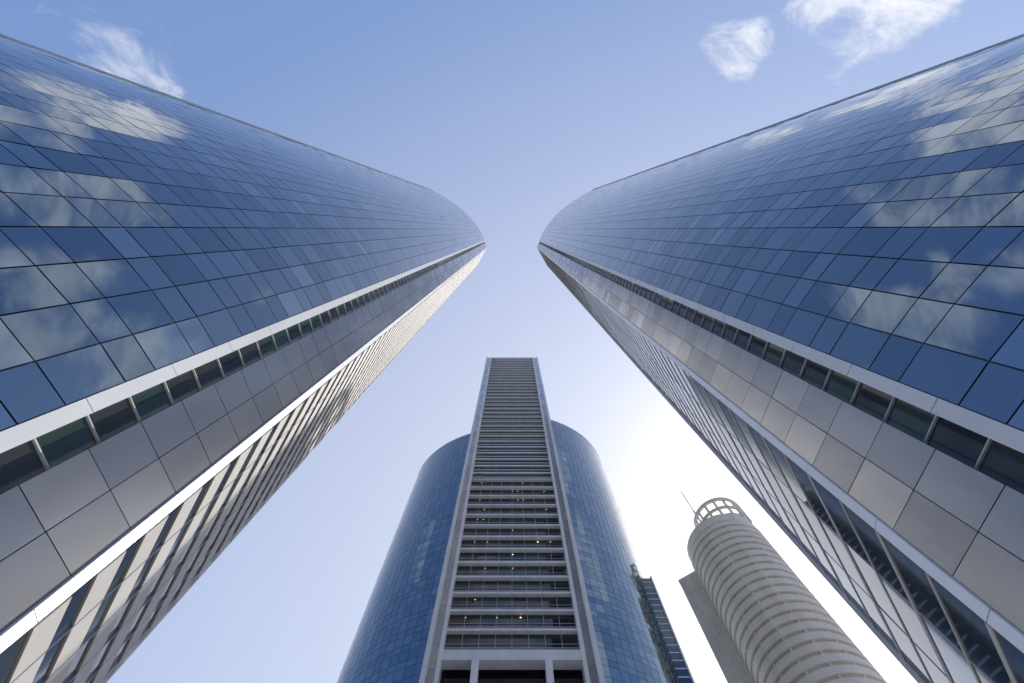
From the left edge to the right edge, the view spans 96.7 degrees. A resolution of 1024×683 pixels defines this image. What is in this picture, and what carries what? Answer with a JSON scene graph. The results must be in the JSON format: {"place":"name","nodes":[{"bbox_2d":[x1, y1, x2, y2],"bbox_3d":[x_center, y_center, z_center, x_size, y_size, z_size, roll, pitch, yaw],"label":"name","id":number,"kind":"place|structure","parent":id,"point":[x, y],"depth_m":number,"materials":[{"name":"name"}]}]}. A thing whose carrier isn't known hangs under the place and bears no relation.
{"place":"outdoors","nodes":[
{"label":"outdoors","id":0,"kind":"place"},
{"bbox_2d":[0,34,486,682],"bbox_3d":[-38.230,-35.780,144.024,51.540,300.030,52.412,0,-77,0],"label":"glass skyscraper","id":1,"kind":"structure","parent":0,"point":[212,322],"depth_m":21.39,"materials":[{"name":"blue glass"}]},
{"bbox_2d":[0,0,1023,682],"label":"sky","id":2,"kind":"structure","parent":0,"point":[511,112],"materials":[{"name":"blue"}]},
{"bbox_2d":[337,357,694,682],"bbox_3d":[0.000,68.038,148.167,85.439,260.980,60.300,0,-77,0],"label":"glass skyscraper","id":3,"kind":"structure","parent":0,"point":[511,556],"depth_m":109.50,"materials":[{"name":"blue glass"}]},
{"bbox_2d":[537,34,1023,682],"bbox_3d":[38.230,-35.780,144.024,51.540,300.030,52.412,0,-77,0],"label":"glass skyscraper","id":4,"kind":"structure","parent":0,"point":[811,322],"depth_m":21.42,"materials":[{"name":"blue glass"}]},
{"bbox_2d":[678,491,886,682],"bbox_3d":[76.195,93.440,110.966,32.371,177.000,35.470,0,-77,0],"label":"cream round tower","id":5,"kind":"structure","parent":0,"point":[761,613],"depth_m":130.98,"materials":[{"name":"concrete"}]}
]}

